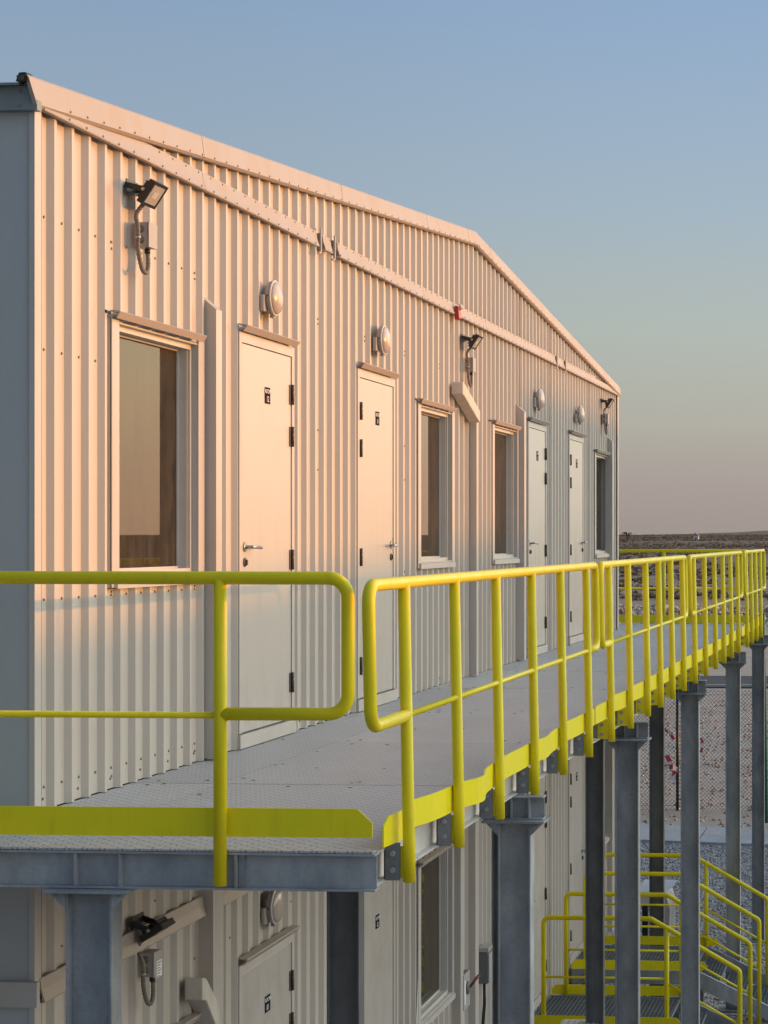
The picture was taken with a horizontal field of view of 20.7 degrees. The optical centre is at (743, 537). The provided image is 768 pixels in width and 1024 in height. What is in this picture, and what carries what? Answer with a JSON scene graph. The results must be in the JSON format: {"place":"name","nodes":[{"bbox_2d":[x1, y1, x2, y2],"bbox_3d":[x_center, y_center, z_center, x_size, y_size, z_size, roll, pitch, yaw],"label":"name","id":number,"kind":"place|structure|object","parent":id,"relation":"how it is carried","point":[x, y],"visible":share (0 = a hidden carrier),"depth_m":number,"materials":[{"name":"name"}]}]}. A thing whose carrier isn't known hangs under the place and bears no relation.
{"place":"outdoors","nodes":[
{"label":"outdoors","id":0,"kind":"place"},
{"bbox_2d":[0,0,767,534],"label":"sky","id":1,"kind":"structure","parent":0,"point":[612,154],"materials":[{"name":"blue"}]},
{"bbox_2d":[573,841,767,1023],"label":"gravel yard","id":2,"kind":"structure","parent":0,"point":[748,908],"depth_m":31.23,"materials":[{"name":"grey gravel"}]},
{"bbox_2d":[42,888,135,1023],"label":"steel column","id":3,"kind":"structure","parent":2,"relation":"on","point":[93,955],"depth_m":7.72,"materials":[{"name":"metal"}]},
{"bbox_2d":[0,623,767,891],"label":"raised walkway","id":4,"kind":"structure","parent":3,"relation":"on","point":[351,761],"depth_m":9.66,"materials":[{"name":"metal"}]},
{"bbox_2d":[0,571,372,886],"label":"front railing","id":5,"kind":"object","parent":4,"relation":"attached to","point":[219,822],"visible":1,"depth_m":7.61,"materials":[{"name":"yellow metal"}]},
{"bbox_2d":[362,562,599,882],"bbox_3d":[-1.138,0.731,9.951,0.125,1.169,5.423,0,0,5],"label":"side railing","id":6,"kind":"object","parent":4,"relation":"attached to","point":[455,798],"visible":1,"depth_m":8.84,"materials":[{"name":"yellow metal"}]},
{"bbox_2d":[593,555,687,741],"bbox_3d":[-0.739,0.731,15.313,0.164,1.169,5.230,0,0,5],"label":"side railing","id":7,"kind":"object","parent":4,"relation":"on","point":[614,710],"visible":0.96,"depth_m":15.00,"materials":[{"name":"yellow metal"}]},
{"bbox_2d":[619,549,754,622],"bbox_3d":[-2.161,0.721,27.894,4.660,1.138,0.058,0,0,5],"label":"railing","id":8,"kind":"object","parent":4,"relation":"on","point":[639,618],"visible":0.19,"depth_m":27.79,"materials":[{"name":"yellow metal"}]},
{"bbox_2d":[687,551,742,682],"bbox_3d":[-0.292,0.731,20.941,0.164,1.169,5.940,0,0,5],"label":"side railing","id":9,"kind":"object","parent":4,"relation":"attached to","point":[723,648],"visible":0.98,"depth_m":20.42,"materials":[{"name":"yellow metal"}]},
{"bbox_2d":[741,549,765,646],"bbox_3d":[0.100,0.731,25.882,0.164,1.169,3.573,0,0,5],"label":"side railing","id":10,"kind":"object","parent":4,"relation":"on","point":[752,630],"visible":0.98,"depth_m":25.30,"materials":[{"name":"yellow metal"}]},
{"bbox_2d":[0,72,620,1023],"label":"cabin building","id":11,"kind":"structure","parent":2,"relation":"on","point":[184,404],"depth_m":11.52,"materials":[{"name":"paint"}]},
{"bbox_2d":[124,178,167,274],"bbox_3d":[-2.833,-1.474,9.691,0.158,0.443,0.224,0,0,5],"label":"floodlight","id":12,"kind":"object","parent":11,"relation":"attached to","point":[150,193],"visible":1,"depth_m":9.66,"materials":[{"name":"black metal"}]},
{"bbox_2d":[129,912,175,1005],"bbox_3d":[-2.822,2.022,9.756,0.171,0.443,0.224,0,0,5],"label":"floodlight","id":13,"kind":"object","parent":11,"relation":"attached to","point":[150,964],"visible":1,"depth_m":9.75,"materials":[{"name":"black metal"}]},
{"bbox_2d":[105,310,206,588],"bbox_3d":[-2.912,-0.410,10.009,0.162,1.290,1.310,0,0,5],"label":"window","id":14,"kind":"structure","parent":11,"relation":"in","point":[157,379],"depth_m":10.21,"materials":[{"name":"paint"}]},
{"bbox_2d":[176,1012,201,1023],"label":"window","id":15,"kind":"structure","parent":11,"relation":"in","point":[192,1018],"depth_m":10.41,"materials":[{"name":"paint"}]},
{"bbox_2d":[242,343,294,732],"bbox_3d":[-2.732,0.000,11.727,0.103,2.160,0.924,0,0,5],"label":"door","id":16,"kind":"structure","parent":11,"relation":"in","point":[268,394],"depth_m":11.72,"materials":[{"name":"paint"}]},
{"bbox_2d":[242,943,294,1023],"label":"door","id":17,"kind":"structure","parent":11,"relation":"in","point":[267,987],"depth_m":11.79,"materials":[{"name":"paint"}]},
{"bbox_2d":[260,280,282,317],"bbox_3d":[-2.700,-1.375,11.702,0.090,0.217,0.230,0,0,5],"label":"bulkhead lamp","id":18,"kind":"object","parent":11,"relation":"attached to","point":[271,300],"visible":1,"depth_m":11.64,"materials":[{"name":"grey plastic"}]},
{"bbox_2d":[261,891,283,925],"bbox_3d":[-2.698,2.126,11.722,0.090,0.217,0.230,0,0,5],"label":"bulkhead lamp","id":19,"kind":"object","parent":11,"relation":"attached to","point":[272,910],"visible":0.98,"depth_m":11.66,"materials":[{"name":"grey plastic"}]},
{"bbox_2d":[364,880,392,1023],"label":"door","id":20,"kind":"structure","parent":11,"relation":"in","point":[378,905],"depth_m":14.24,"materials":[{"name":"paint"}]},
{"bbox_2d":[360,378,397,697],"bbox_3d":[-2.539,0.000,14.152,0.103,2.160,0.909,0,0,5],"label":"door","id":21,"kind":"structure","parent":11,"relation":"in","point":[376,399],"depth_m":14.21,"materials":[{"name":"paint"}]},
{"bbox_2d":[373,325,390,356],"bbox_3d":[-2.505,-1.375,14.165,0.090,0.217,0.230,0,0,5],"label":"bulkhead lamp","id":22,"kind":"object","parent":11,"relation":"attached to","point":[381,341],"visible":1,"depth_m":14.10,"materials":[{"name":"grey plastic"}]},
{"bbox_2d":[415,844,455,1023],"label":"window","id":23,"kind":"structure","parent":11,"relation":"in","point":[435,877],"depth_m":16.27,"materials":[{"name":"paint"}]},
{"bbox_2d":[415,398,456,568],"bbox_3d":[-2.441,-0.410,15.940,0.162,1.290,1.310,0,0,5],"label":"window","id":24,"kind":"structure","parent":11,"relation":"in","point":[435,429],"depth_m":16.29,"materials":[{"name":"paint"}]},
{"bbox_2d":[455,304,462,319],"bbox_3d":[-2.303,-1.837,16.531,0.058,0.132,0.090,0,0,5],"label":"fire alarm sounder","id":25,"kind":"object","parent":11,"relation":"attached to","point":[459,308],"visible":1,"depth_m":16.49,"materials":[{"name":"red plastic"}]},
{"bbox_2d":[463,970,479,1010],"bbox_3d":[-2.260,3.725,16.787,0.138,0.290,0.266,0,0,5],"label":"isolator switch","id":26,"kind":"object","parent":11,"relation":"attached to","point":[467,985],"visible":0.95,"depth_m":16.76,"materials":[{"name":"grey plastic"}]},
{"bbox_2d":[461,334,482,387],"bbox_3d":[-2.255,-1.474,16.968,0.158,0.443,0.224,0,0,5],"label":"floodlight","id":27,"kind":"object","parent":11,"relation":"attached to","point":[475,340],"visible":1,"depth_m":16.93,"materials":[{"name":"black metal"}]},
{"bbox_2d":[479,943,491,1023],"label":"distribution box","id":28,"kind":"object","parent":11,"relation":"attached to","point":[485,962],"visible":0.81,"depth_m":17.54,"materials":[{"name":"grey plastic"}]},
{"bbox_2d":[488,950,491,982],"bbox_3d":[-2.185,3.705,17.640,0.010,0.250,0.200,0,0,5],"label":"box door","id":29,"kind":"structure","parent":28,"relation":"in","point":[490,953],"depth_m":17.59,"materials":[{"name":"grey plastic"}]},
{"bbox_2d":[491,829,491,942],"bbox_3d":[-2.239,3.103,18.745,0.121,1.255,1.245,0,0,5],"label":"window","id":30,"kind":"structure","parent":11,"relation":"in","point":[491,829],"depth_m":18.12,"materials":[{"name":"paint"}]},
{"bbox_2d":[489,419,521,563],"bbox_3d":[-2.221,-0.410,18.711,0.162,1.290,1.310,0,0,5],"label":"window","id":31,"kind":"structure","parent":11,"relation":"in","point":[504,442],"depth_m":19.13,"materials":[{"name":"paint"}]},
{"bbox_2d":[529,428,546,645],"bbox_3d":[-2.048,0.000,20.340,0.103,2.160,0.911,0,0,5],"label":"door","id":32,"kind":"structure","parent":11,"relation":"in","point":[537,450],"depth_m":20.41,"materials":[{"name":"paint"}]},
{"bbox_2d":[529,776,546,999],"bbox_3d":[-2.048,3.500,20.340,0.103,2.160,0.911,0,0,5],"label":"door","id":33,"kind":"structure","parent":11,"relation":"in","point":[540,892],"depth_m":20.47,"materials":[{"name":"paint"}]},
{"bbox_2d":[533,389,544,410],"bbox_3d":[-2.023,-1.375,20.235,0.090,0.217,0.230,0,0,5],"label":"bulkhead lamp","id":34,"kind":"object","parent":11,"relation":"attached to","point":[538,400],"visible":1,"depth_m":20.17,"materials":[{"name":"grey plastic"}]},
{"bbox_2d":[570,756,584,954],"bbox_3d":[-1.856,3.500,22.767,0.103,2.160,0.913,0,0,5],"label":"door","id":35,"kind":"structure","parent":11,"relation":"in","point":[576,763],"depth_m":22.78,"materials":[{"name":"paint"}]},
{"bbox_2d":[570,440,586,635],"bbox_3d":[-1.856,0.000,22.767,0.103,2.160,0.913,0,0,5],"label":"door","id":36,"kind":"structure","parent":11,"relation":"in","point":[576,448],"depth_m":22.78,"materials":[{"name":"paint"}]},
{"bbox_2d":[575,406,584,424],"bbox_3d":[-1.822,-1.375,22.767,0.090,0.217,0.230,0,0,5],"label":"bulkhead lamp","id":37,"kind":"object","parent":11,"relation":"attached to","point":[579,415],"visible":1,"depth_m":22.70,"materials":[{"name":"grey plastic"}]},
{"bbox_2d":[593,449,610,557],"bbox_3d":[-1.746,-0.410,24.702,0.162,1.290,1.310,0,0,5],"label":"window","id":38,"kind":"structure","parent":11,"relation":"in","point":[599,459],"depth_m":25.06,"materials":[{"name":"paint"}]},
{"bbox_2d":[600,398,613,434],"bbox_3d":[-1.644,-1.474,24.674,0.158,0.443,0.224,0,0,5],"label":"floodlight","id":39,"kind":"object","parent":11,"relation":"attached to","point":[605,417],"visible":1,"depth_m":24.62,"materials":[{"name":"black metal"}]},
{"bbox_2d":[327,892,363,1023],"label":"steel column","id":40,"kind":"structure","parent":2,"relation":"on","point":[345,957],"depth_m":10.45,"materials":[{"name":"metal"}]},
{"bbox_2d":[492,830,497,1023],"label":"steel column","id":41,"kind":"structure","parent":2,"relation":"on","point":[494,928],"depth_m":14.64,"materials":[{"name":"metal"}]},
{"bbox_2d":[481,816,550,1023],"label":"steel column","id":42,"kind":"structure","parent":2,"relation":"on","point":[515,921],"depth_m":10.38,"materials":[{"name":"metal"}]},
{"bbox_2d":[560,1019,598,1023],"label":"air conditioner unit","id":43,"kind":"object","parent":2,"relation":"on","point":[573,1021],"visible":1,"depth_m":18.92,"materials":[{"name":"metal"}]},
{"bbox_2d":[585,739,604,1023],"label":"steel column","id":44,"kind":"structure","parent":2,"relation":"on","point":[595,888],"depth_m":18.90,"materials":[{"name":"metal"}]},
{"bbox_2d":[603,737,651,1023],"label":"steel column","id":45,"kind":"structure","parent":2,"relation":"on","point":[627,881],"depth_m":14.57,"materials":[{"name":"metal"}]},
{"bbox_2d":[534,891,751,1023],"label":"stair railing","id":46,"kind":"object","parent":2,"relation":"on","point":[558,1009],"visible":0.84,"depth_m":20.48,"materials":[{"name":"metal"}]},
{"bbox_2d":[649,697,664,996],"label":"steel column","id":47,"kind":"structure","parent":2,"relation":"on","point":[657,785],"depth_m":23.61,"materials":[{"name":"metal"}]},
{"bbox_2d":[640,879,676,945],"bbox_3d":[-1.240,5.061,27.426,0.630,0.811,0.960,0,0,5],"label":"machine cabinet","id":48,"kind":"object","parent":2,"relation":"on","point":[669,910],"visible":0.2,"depth_m":27.16,"materials":[{"name":"metal"}]},
{"bbox_2d":[571,853,767,1023],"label":"entrance stair","id":49,"kind":"object","parent":2,"relation":"on","point":[651,964],"visible":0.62,"depth_m":22.66,"materials":[{"name":"yellow metal"}]},
{"bbox_2d":[676,692,708,1023],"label":"steel column","id":50,"kind":"structure","parent":2,"relation":"on","point":[690,858],"depth_m":18.83,"materials":[{"name":"metal"}]},
{"bbox_2d":[714,661,747,1015],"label":"steel column","id":51,"kind":"structure","parent":2,"relation":"on","point":[733,775],"depth_m":23.54,"materials":[{"name":"metal"}]},
{"bbox_2d":[741,644,767,944],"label":"steel column","id":52,"kind":"structure","parent":2,"relation":"on","point":[758,772],"depth_m":27.58,"materials":[{"name":"metal"}]},
{"bbox_2d":[619,531,767,828],"bbox_3d":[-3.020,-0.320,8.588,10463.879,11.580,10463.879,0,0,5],"label":"desert ground","id":53,"kind":"structure","parent":0,"point":[715,812],"depth_m":60.38,"materials":[{"name":"beige sand"}]},
{"bbox_2d":[619,534,767,555],"bbox_3d":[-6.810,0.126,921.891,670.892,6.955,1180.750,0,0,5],"label":"scrub","id":54,"kind":"object","parent":53,"relation":"on","point":[688,538],"visible":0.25,"depth_m":610.72,"materials":[{"name":"plant"}]},
{"bbox_2d":[619,547,767,600],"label":"scrub","id":55,"kind":"object","parent":53,"relation":"on","point":[653,593],"visible":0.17,"depth_m":227.07,"materials":[{"name":"plant"}]},
{"bbox_2d":[619,603,767,626],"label":"boulder berm","id":56,"kind":"structure","parent":53,"relation":"on","point":[637,610],"depth_m":140.56,"materials":[{"name":"grey stone"}]},
{"bbox_2d":[692,533,699,539],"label":"white hut","id":57,"kind":"object","parent":53,"relation":"on","point":[695,536],"visible":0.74,"depth_m":710.84,"materials":[{"name":"concrete"}]},
{"bbox_2d":[634,690,767,810],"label":"wire fence","id":58,"kind":"object","parent":53,"relation":"on","point":[677,744],"visible":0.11,"depth_m":40.81,"materials":[{"name":"black metal"}]},
{"bbox_2d":[665,728,674,739],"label":"barrier tape","id":59,"kind":"object","parent":58,"relation":"attached to","point":[670,734],"visible":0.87,"depth_m":40.76,"materials":[{"name":"red plastic"}]},
{"bbox_2d":[665,755,677,780],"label":"barrier tape","id":60,"kind":"object","parent":58,"relation":"attached to","point":[668,765],"visible":0.9,"depth_m":40.75,"materials":[{"name":"red plastic"}]},
{"bbox_2d":[700,737,703,752],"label":"barrier tape","id":61,"kind":"object","parent":58,"relation":"attached to","point":[702,744],"visible":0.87,"depth_m":40.70,"materials":[{"name":"plastic"}]},
{"bbox_2d":[640,700,767,826],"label":"sand pebbles","id":62,"kind":"object","parent":53,"relation":"on","point":[711,804],"visible":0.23,"depth_m":48.76,"materials":[{"name":"gravel"}]},
{"bbox_2d":[640,824,767,846],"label":"concrete path","id":63,"kind":"structure","parent":0,"point":[713,835],"depth_m":37.10,"materials":[{"name":"grey concrete"}]},
{"bbox_2d":[700,676,767,688],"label":"road","id":64,"kind":"structure","parent":0,"point":[747,680],"depth_m":76.93,"materials":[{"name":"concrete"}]},
{"bbox_2d":[763,613,767,822],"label":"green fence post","id":65,"kind":"object","parent":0,"point":[766,800],"visible":0.53,"depth_m":39.08,"materials":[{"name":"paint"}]}
]}

